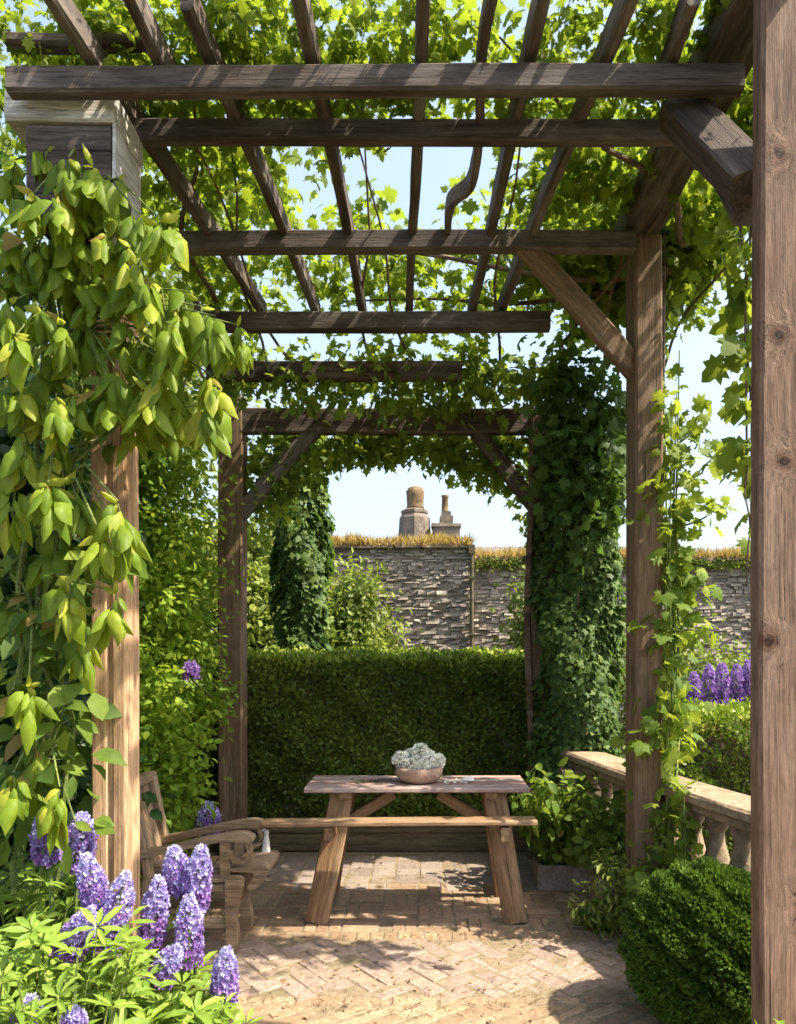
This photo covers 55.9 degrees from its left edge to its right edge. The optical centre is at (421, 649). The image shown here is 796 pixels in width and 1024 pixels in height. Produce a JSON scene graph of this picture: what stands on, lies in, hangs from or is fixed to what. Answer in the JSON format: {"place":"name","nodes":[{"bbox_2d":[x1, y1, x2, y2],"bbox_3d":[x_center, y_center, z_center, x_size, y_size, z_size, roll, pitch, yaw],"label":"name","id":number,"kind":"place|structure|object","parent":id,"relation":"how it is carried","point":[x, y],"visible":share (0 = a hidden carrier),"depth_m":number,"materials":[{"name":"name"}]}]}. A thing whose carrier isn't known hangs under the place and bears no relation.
{"place":"outdoors","nodes":[
{"label":"outdoors","id":0,"kind":"place"},
{"bbox_2d":[15,747,625,931],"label":"ground","id":1,"kind":"structure","parent":0,"point":[73,894],"depth_m":4.93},
{"bbox_2d":[0,270,177,931],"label":"shrub","id":2,"kind":"object","parent":1,"relation":"on","point":[6,444],"visible":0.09,"depth_m":3.67,"materials":[{"name":"green plant"}]},
{"bbox_2d":[0,77,189,683],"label":"tree","id":3,"kind":"object","parent":1,"relation":"on","point":[3,230],"visible":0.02,"depth_m":4.95,"materials":[{"name":"green plant"}]},
{"bbox_2d":[46,372,249,855],"bbox_3d":[-2.165,-0.149,5.149,1.940,3.908,1.750,0,0,0],"label":"shrub","id":4,"kind":"object","parent":1,"relation":"on","point":[168,622],"visible":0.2,"depth_m":5.07,"materials":[{"name":"green plant"}]},
{"bbox_2d":[68,632,232,914],"bbox_3d":[-1.786,0.777,4.571,1.211,1.798,0.960,0,0,0],"label":"shrub","id":5,"kind":"object","parent":1,"relation":"on","point":[160,739],"visible":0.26,"depth_m":4.54,"materials":[{"name":"green plant"}]},
{"bbox_2d":[181,659,229,698],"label":"lupin","id":6,"kind":"object","parent":5,"relation":"attached to","point":[190,672],"visible":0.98,"depth_m":4.62,"materials":[{"name":"purple plant"}]},
{"bbox_2d":[0,216,331,651],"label":"tree","id":7,"kind":"object","parent":1,"relation":"on","point":[189,386],"visible":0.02,"depth_m":8.15,"materials":[{"name":"green plant"}]},
{"bbox_2d":[180,501,351,650],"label":"shrub","id":8,"kind":"object","parent":1,"relation":"on","point":[256,563],"visible":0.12,"depth_m":8.61,"materials":[{"name":"green plant"}]},
{"bbox_2d":[268,435,335,652],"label":"ivy column","id":9,"kind":"structure","parent":1,"relation":"on","point":[301,570],"depth_m":6.77,"materials":[{"name":"green plant"}]},
{"bbox_2d":[142,541,470,651],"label":"stone wall","id":10,"kind":"structure","parent":1,"relation":"on","point":[431,582],"depth_m":12.00,"materials":[{"name":"stone"}]},
{"bbox_2d":[174,530,476,546],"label":"dry grass","id":11,"kind":"structure","parent":10,"relation":"on","point":[356,539],"depth_m":11.91,"materials":[{"name":"yellow plant"}]},
{"bbox_2d":[468,544,474,647],"bbox_3d":[0.790,-0.050,11.928,0.100,3.240,0.125,0,0,0],"label":"downpipe","id":12,"kind":"object","parent":10,"relation":"attached to","point":[471,550],"visible":0.62,"depth_m":11.88,"materials":[{"name":"metal"}]},
{"bbox_2d":[160,644,527,844],"bbox_3d":[-0.691,0.766,6.380,3.429,1.647,1.134,0,0,0],"label":"hedge","id":13,"kind":"object","parent":1,"relation":"on","point":[312,713],"visible":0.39,"depth_m":5.93,"materials":[{"name":"green plant"}]},
{"bbox_2d":[180,826,526,851],"bbox_3d":[-0.690,1.480,5.865,3.020,0.194,0.083,0,0,0],"label":"bed edging","id":14,"kind":"object","parent":1,"relation":"on","point":[424,839],"visible":0.5,"depth_m":5.84,"materials":[{"name":"brown wood"}]},
{"bbox_2d":[325,547,422,668],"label":"shrub","id":15,"kind":"object","parent":1,"relation":"on","point":[355,609],"visible":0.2,"depth_m":10.52,"materials":[{"name":"green plant"}]},
{"bbox_2d":[488,557,587,732],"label":"shrub","id":16,"kind":"object","parent":1,"relation":"on","point":[518,638],"visible":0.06,"depth_m":10.55,"materials":[{"name":"green plant"}]},
{"bbox_2d":[469,555,750,745],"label":"stone wall","id":17,"kind":"structure","parent":1,"relation":"on","point":[733,606],"depth_m":12.35,"materials":[{"name":"stone"}]},
{"bbox_2d":[474,553,749,575],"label":"moss","id":18,"kind":"object","parent":17,"relation":"on","point":[705,563],"visible":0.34,"depth_m":12.26,"materials":[{"name":"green plant"}]},
{"bbox_2d":[474,544,750,557],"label":"dry grass","id":19,"kind":"structure","parent":17,"relation":"on","point":[520,552],"depth_m":12.28,"materials":[{"name":"yellow plant"}]},
{"bbox_2d":[613,613,750,757],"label":"shrub","id":20,"kind":"object","parent":1,"relation":"on","point":[743,657],"visible":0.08,"depth_m":8.16,"materials":[{"name":"green plant"}]},
{"bbox_2d":[686,671,703,704],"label":"lupin","id":21,"kind":"object","parent":1,"relation":"on","point":[695,678],"visible":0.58,"depth_m":6.46,"materials":[{"name":"purple plant"}]},
{"bbox_2d":[663,696,750,858],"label":"hedge","id":22,"kind":"object","parent":1,"relation":"on","point":[722,759],"visible":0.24,"depth_m":5.13,"materials":[{"name":"green plant"}]},
{"bbox_2d":[700,663,718,703],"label":"lupin","id":23,"kind":"object","parent":1,"relation":"on","point":[709,672],"visible":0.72,"depth_m":6.47,"materials":[{"name":"purple plant"}]},
{"bbox_2d":[712,662,732,704],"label":"lupin","id":24,"kind":"object","parent":1,"relation":"on","point":[726,682],"visible":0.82,"depth_m":6.46,"materials":[{"name":"purple plant"}]},
{"bbox_2d":[727,664,746,705],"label":"lupin","id":25,"kind":"object","parent":1,"relation":"on","point":[738,678],"visible":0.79,"depth_m":6.47,"materials":[{"name":"purple plant"}]},
{"bbox_2d":[739,659,750,702],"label":"lupin","id":26,"kind":"object","parent":1,"relation":"on","point":[746,677],"visible":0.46,"depth_m":6.47,"materials":[{"name":"purple plant"}]},
{"bbox_2d":[51,996,664,1023],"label":"brick paving","id":27,"kind":"structure","parent":0,"point":[624,1016],"depth_m":3.24,"materials":[{"name":"beige brick"}]},
{"bbox_2d":[8,992,44,1023],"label":"lupin","id":28,"kind":"object","parent":27,"relation":"on","point":[28,998],"visible":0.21,"depth_m":2.35,"materials":[{"name":"purple plant"}]},
{"bbox_2d":[0,936,56,1023],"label":"leafy plant","id":29,"kind":"object","parent":27,"relation":"on","point":[4,947],"visible":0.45,"depth_m":2.41,"materials":[{"name":"green plant"}]},
{"bbox_2d":[0,890,62,1009],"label":"leafy plant","id":30,"kind":"object","parent":27,"relation":"on","point":[40,914],"visible":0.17,"depth_m":2.77,"materials":[{"name":"green plant"}]},
{"bbox_2d":[0,855,91,1014],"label":"leafy plant","id":31,"kind":"object","parent":27,"relation":"on","point":[24,894],"visible":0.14,"depth_m":3.04,"materials":[{"name":"green plant"}]},
{"bbox_2d":[28,905,97,1000],"bbox_3d":[-1.264,1.231,2.613,0.235,0.682,0.194,0,0,-35],"label":"lupin","id":32,"kind":"object","parent":27,"relation":"on","point":[77,940],"visible":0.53,"depth_m":2.59,"materials":[{"name":"purple plant"}]},
{"bbox_2d":[29,811,98,962],"bbox_3d":[-1.370,1.091,2.870,0.315,0.960,0.192,0,0,35],"label":"lupin","id":33,"kind":"object","parent":27,"relation":"on","point":[79,845],"visible":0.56,"depth_m":2.85,"materials":[{"name":"purple plant"}]},
{"bbox_2d":[60,1003,88,1023],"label":"lupin","id":34,"kind":"object","parent":27,"relation":"on","point":[77,1015],"visible":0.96,"depth_m":2.35,"materials":[{"name":"purple plant"}]},
{"bbox_2d":[0,905,154,1023],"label":"leafy plant","id":35,"kind":"object","parent":27,"relation":"on","point":[34,952],"visible":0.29,"depth_m":2.52,"materials":[{"name":"green plant"}]},
{"bbox_2d":[0,904,163,1023],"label":"leafy plant","id":36,"kind":"object","parent":27,"relation":"on","point":[23,1013],"visible":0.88,"depth_m":2.47,"materials":[{"name":"green plant"}]},
{"bbox_2d":[69,852,146,986],"bbox_3d":[-1.164,1.152,2.796,0.349,0.838,0.243,0,0,-26],"label":"lupin","id":37,"kind":"object","parent":27,"relation":"on","point":[96,890],"visible":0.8,"depth_m":2.71,"materials":[{"name":"purple plant"}]},
{"bbox_2d":[88,869,135,1018],"bbox_3d":[-1.146,1.179,2.707,0.284,0.785,0.202,0,0,0],"label":"lupin","id":38,"kind":"object","parent":27,"relation":"on","point":[122,882],"visible":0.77,"depth_m":2.68,"materials":[{"name":"purple plant"}]},
{"bbox_2d":[79,945,211,1023],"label":"leafy plant","id":39,"kind":"object","parent":27,"relation":"on","point":[204,980],"visible":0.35,"depth_m":2.73,"materials":[{"name":"green plant"}]},
{"bbox_2d":[137,874,186,999],"bbox_3d":[-0.997,1.209,2.886,0.193,0.723,0.221,0,0,0],"label":"lupin","id":40,"kind":"object","parent":27,"relation":"on","point":[151,930],"visible":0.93,"depth_m":2.82,"materials":[{"name":"purple plant"}]},
{"bbox_2d":[144,942,184,1001],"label":"lupin","id":41,"kind":"object","parent":27,"relation":"on","point":[175,959],"visible":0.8,"depth_m":2.75,"materials":[{"name":"purple plant"}]},
{"bbox_2d":[152,844,190,983],"bbox_3d":[-0.985,1.167,2.953,0.234,0.809,0.173,0,0,-45],"label":"lupin","id":42,"kind":"object","parent":27,"relation":"on","point":[174,865],"visible":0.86,"depth_m":2.92,"materials":[{"name":"purple plant"}]},
{"bbox_2d":[126,971,243,1023],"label":"leafy plant","id":43,"kind":"object","parent":27,"relation":"on","point":[213,1002],"visible":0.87,"depth_m":2.67,"materials":[{"name":"green plant"}]},
{"bbox_2d":[155,998,223,1023],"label":"leafy plant","id":44,"kind":"object","parent":27,"relation":"on","point":[176,1005],"visible":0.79,"depth_m":2.63,"materials":[{"name":"green plant"}]},
{"bbox_2d":[165,843,217,987],"bbox_3d":[-0.916,1.161,2.946,0.237,0.820,0.206,0,0,0],"label":"lupin","id":45,"kind":"object","parent":27,"relation":"on","point":[194,865],"visible":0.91,"depth_m":2.90,"materials":[{"name":"purple plant"}]},
{"bbox_2d":[209,944,263,1023],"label":"lupin","id":46,"kind":"object","parent":27,"relation":"on","point":[220,984],"visible":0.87,"depth_m":2.78,"materials":[{"name":"purple plant"}]},
{"bbox_2d":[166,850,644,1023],"bbox_3d":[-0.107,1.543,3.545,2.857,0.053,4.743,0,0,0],"label":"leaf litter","id":47,"kind":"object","parent":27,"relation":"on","point":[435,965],"visible":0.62,"depth_m":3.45,"materials":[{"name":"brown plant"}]},
{"bbox_2d":[615,855,751,1023],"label":"ball shrub","id":48,"kind":"object","parent":27,"relation":"on","point":[683,948],"visible":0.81,"depth_m":2.93,"materials":[{"name":"green plant"}]},
{"bbox_2d":[754,1018,784,1023],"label":"leafy plant","id":49,"kind":"object","parent":27,"relation":"on","point":[781,1022],"visible":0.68,"depth_m":2.48,"materials":[{"name":"green plant"}]},
{"bbox_2d":[90,936,636,1003],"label":"paving","id":50,"kind":"structure","parent":0,"point":[257,982],"depth_m":3.67,"materials":[{"name":"beige brick"}]},
{"bbox_2d":[140,771,279,954],"bbox_3d":[-1.167,1.121,4.010,0.755,0.895,0.380,0,0,0],"label":"garden chair","id":51,"kind":"object","parent":50,"relation":"on","point":[240,871],"visible":0.7,"depth_m":3.87,"materials":[{"name":"brown wood"}]},
{"bbox_2d":[262,828,270,852],"bbox_3d":[-0.860,1.053,4.142,0.053,0.144,0.053,0,0,0],"label":"tassel","id":52,"kind":"object","parent":51,"relation":"hanging from","point":[266,845],"visible":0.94,"depth_m":4.13,"materials":[{"name":"white fabric"}]},
{"bbox_2d":[561,832,666,938],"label":"leafy plant","id":53,"kind":"object","parent":50,"relation":"on","point":[617,886],"visible":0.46,"depth_m":4.04,"materials":[{"name":"green plant"}]},
{"bbox_2d":[620,835,703,928],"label":"leafy plant","id":54,"kind":"object","parent":50,"relation":"on","point":[632,885],"visible":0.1,"depth_m":3.88,"materials":[{"name":"green plant"}]},
{"bbox_2d":[666,782,703,860],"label":"leafy plant","id":55,"kind":"object","parent":50,"relation":"on","point":[686,826],"visible":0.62,"depth_m":3.78,"materials":[{"name":"green plant"}]},
{"bbox_2d":[72,852,661,1023],"bbox_3d":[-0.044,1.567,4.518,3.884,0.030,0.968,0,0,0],"label":"paving","id":56,"kind":"structure","parent":0,"point":[401,910],"depth_m":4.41,"materials":[{"name":"beige brick"}]},
{"bbox_2d":[16,812,75,1011],"bbox_3d":[-1.370,1.077,2.786,0.184,0.988,0.254,0,0,25],"label":"lupin","id":57,"kind":"object","parent":56,"relation":"on","point":[38,857],"visible":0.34,"depth_m":2.75,"materials":[{"name":"purple plant"}]},
{"bbox_2d":[165,891,208,999],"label":"lupin","id":58,"kind":"object","parent":56,"relation":"on","point":[190,929],"visible":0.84,"depth_m":2.82,"materials":[{"name":"purple plant"}]},
{"bbox_2d":[195,800,221,893],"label":"lupin","id":59,"kind":"object","parent":56,"relation":"on","point":[201,818],"visible":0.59,"depth_m":4.71,"materials":[{"name":"purple plant"}]},
{"bbox_2d":[2,0,795,1023],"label":"pergola","id":60,"kind":"object","parent":56,"relation":"on","point":[92,106],"visible":0.81,"depth_m":3.00,"materials":[{"name":"brown wood"}]},
{"bbox_2d":[0,145,253,901],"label":"climbing vine","id":61,"kind":"object","parent":60,"relation":"attached to","point":[63,268],"visible":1,"depth_m":2.74,"materials":[{"name":"green plant"}]},
{"bbox_2d":[0,0,752,859],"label":"climbing vine","id":62,"kind":"object","parent":60,"relation":"attached to","point":[604,178],"visible":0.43,"depth_m":3.62,"materials":[{"name":"green plant"}]},
{"bbox_2d":[199,327,575,557],"bbox_3d":[-0.246,-1.457,5.591,2.759,1.616,1.339,0,0,0],"label":"climbing vine","id":63,"kind":"object","parent":60,"relation":"attached to","point":[449,453],"visible":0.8,"depth_m":5.55,"materials":[{"name":"green plant"}]},
{"bbox_2d":[515,335,625,738],"bbox_3d":[1.115,-0.356,5.191,0.916,3.669,0.913,0,0,-38],"label":"climbing vine","id":64,"kind":"object","parent":60,"relation":"attached to","point":[586,455],"visible":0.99,"depth_m":5.06,"materials":[{"name":"green plant"}]},
{"bbox_2d":[522,441,625,799],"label":"ivy column","id":65,"kind":"structure","parent":60,"relation":"attached to","point":[591,683],"depth_m":5.36,"materials":[{"name":"green plant"}]},
{"bbox_2d":[488,154,751,819],"bbox_3d":[1.382,-0.840,4.759,1.882,4.827,1.549,0,0,0],"label":"climbing vine","id":66,"kind":"object","parent":60,"relation":"attached to","point":[681,265],"visible":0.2,"depth_m":4.70,"materials":[{"name":"green plant"}]},
{"bbox_2d":[610,312,748,869],"bbox_3d":[1.310,-0.166,4.074,0.654,3.295,0.648,0,0,-31],"label":"climbing vine","id":67,"kind":"object","parent":60,"relation":"attached to","point":[680,583],"visible":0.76,"depth_m":4.00,"materials":[{"name":"green plant"}]},
{"bbox_2d":[698,85,752,585],"bbox_3d":[1.496,-1.387,3.707,0.559,2.215,1.234,0,0,-3],"label":"climbing vine","id":68,"kind":"object","parent":60,"relation":"hanging from","point":[736,354],"visible":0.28,"depth_m":3.30,"materials":[{"name":"green plant"}]},
{"bbox_2d":[261,775,537,924],"bbox_3d":[-0.122,1.182,4.469,1.517,0.785,0.741,0,0,0],"label":"picnic table","id":69,"kind":"object","parent":56,"relation":"on","point":[496,819],"visible":0.98,"depth_m":4.30,"materials":[{"name":"brown wood"}]},
{"bbox_2d":[350,778,398,782],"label":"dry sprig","id":70,"kind":"object","parent":69,"relation":"on","point":[364,780],"visible":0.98,"depth_m":4.48,"materials":[{"name":"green plant"}]},
{"bbox_2d":[395,765,442,783],"bbox_3d":[-0.018,0.745,4.500,0.284,0.094,0.284,0,0,0],"label":"bowl","id":71,"kind":"object","parent":69,"relation":"on","point":[413,776],"visible":0.82,"depth_m":4.38,"materials":[{"name":"ceramic"}]},
{"bbox_2d":[391,750,410,768],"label":"white flower","id":72,"kind":"object","parent":71,"relation":"on","point":[397,756],"visible":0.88,"depth_m":4.46,"materials":[{"name":"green plant"}]},
{"bbox_2d":[402,758,414,768],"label":"white flower","id":73,"kind":"object","parent":71,"relation":"on","point":[408,763],"visible":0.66,"depth_m":4.44,"materials":[{"name":"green plant"}]},
{"bbox_2d":[405,748,416,758],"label":"white flower","id":74,"kind":"object","parent":71,"relation":"on","point":[408,751],"visible":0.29,"depth_m":4.53,"materials":[{"name":"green plant"}]},
{"bbox_2d":[411,760,420,769],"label":"white flower","id":75,"kind":"object","parent":71,"relation":"in","point":[415,766],"visible":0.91,"depth_m":4.40,"materials":[{"name":"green plant"}]},
{"bbox_2d":[410,742,428,759],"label":"white flower","id":76,"kind":"object","parent":71,"relation":"on","point":[414,750],"visible":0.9,"depth_m":4.49,"materials":[{"name":"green plant"}]},
{"bbox_2d":[419,758,429,769],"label":"white flower","id":77,"kind":"object","parent":71,"relation":"in","point":[424,765],"visible":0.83,"depth_m":4.40,"materials":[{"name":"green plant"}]},
{"bbox_2d":[422,748,434,756],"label":"white flower","id":78,"kind":"object","parent":71,"relation":"on","point":[431,752],"visible":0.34,"depth_m":4.54,"materials":[{"name":"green plant"}]},
{"bbox_2d":[422,754,436,768],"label":"white flower","id":79,"kind":"object","parent":71,"relation":"in","point":[428,758],"visible":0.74,"depth_m":4.45,"materials":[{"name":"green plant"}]},
{"bbox_2d":[430,752,445,767],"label":"white flower","id":80,"kind":"object","parent":71,"relation":"in","point":[441,762],"visible":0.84,"depth_m":4.47,"materials":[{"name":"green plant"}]},
{"bbox_2d":[438,778,466,783],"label":"fallen petals","id":81,"kind":"object","parent":69,"relation":"on","point":[449,781],"visible":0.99,"depth_m":4.50,"materials":[{"name":"white plant"}]},
{"bbox_2d":[461,776,474,782],"bbox_3d":[0.275,0.779,4.498,0.083,0.042,0.057,0,0,11],"label":"stone","id":82,"kind":"object","parent":69,"relation":"on","point":[467,779],"visible":1,"depth_m":4.48,"materials":[{"name":"white stone"}]},
{"bbox_2d":[559,775,624,882],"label":"leafy plant","id":83,"kind":"object","parent":56,"relation":"on","point":[599,836],"visible":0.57,"depth_m":4.58,"materials":[{"name":"green plant"}]},
{"bbox_2d":[569,891,625,933],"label":"leafy plant","id":84,"kind":"object","parent":56,"relation":"on","point":[604,926],"visible":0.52,"depth_m":4.17,"materials":[{"name":"green plant"}]},
{"bbox_2d":[585,864,624,914],"bbox_3d":[1.165,1.464,4.621,0.229,0.196,0.462,0,0,0],"label":"stone trough","id":85,"kind":"object","parent":56,"relation":"on","point":[588,871],"visible":0.16,"depth_m":4.64,"materials":[{"name":"grey stone"}]},
{"bbox_2d":[556,748,750,881],"bbox_3d":[1.348,1.157,4.275,0.382,0.879,2.530,0,0,-12],"label":"balustrade","id":86,"kind":"object","parent":56,"relation":"on","point":[719,811],"visible":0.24,"depth_m":3.78,"materials":[{"name":"stone"}]},
{"bbox_2d":[181,856,564,891],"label":"paving","id":87,"kind":"structure","parent":0,"point":[406,873],"depth_m":5.26,"materials":[{"name":"beige stone"}]},
{"bbox_2d":[532,855,584,890],"bbox_3d":[0.930,1.480,4.982,0.369,0.166,0.246,0,0,0],"label":"stone trough","id":88,"kind":"object","parent":87,"relation":"on","point":[553,877],"visible":0.61,"depth_m":4.86,"materials":[{"name":"grey stone"}]},
{"bbox_2d":[506,757,610,866],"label":"leafy plant","id":89,"kind":"object","parent":88,"relation":"in","point":[552,823],"visible":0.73,"depth_m":4.83,"materials":[{"name":"green plant"}]},
{"bbox_2d":[556,828,589,867],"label":"leafy plant","id":90,"kind":"object","parent":88,"relation":"in","point":[575,858],"visible":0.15,"depth_m":4.85,"materials":[{"name":"green plant"}]},
{"bbox_2d":[0,0,751,551],"label":"sky","id":91,"kind":"structure","parent":0,"point":[373,505],"materials":[{"name":"blue"}]},
{"bbox_2d":[398,486,623,589],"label":"house","id":92,"kind":"structure","parent":0,"point":[414,518],"depth_m":21.00,"materials":[{"name":"stone"}]}
]}

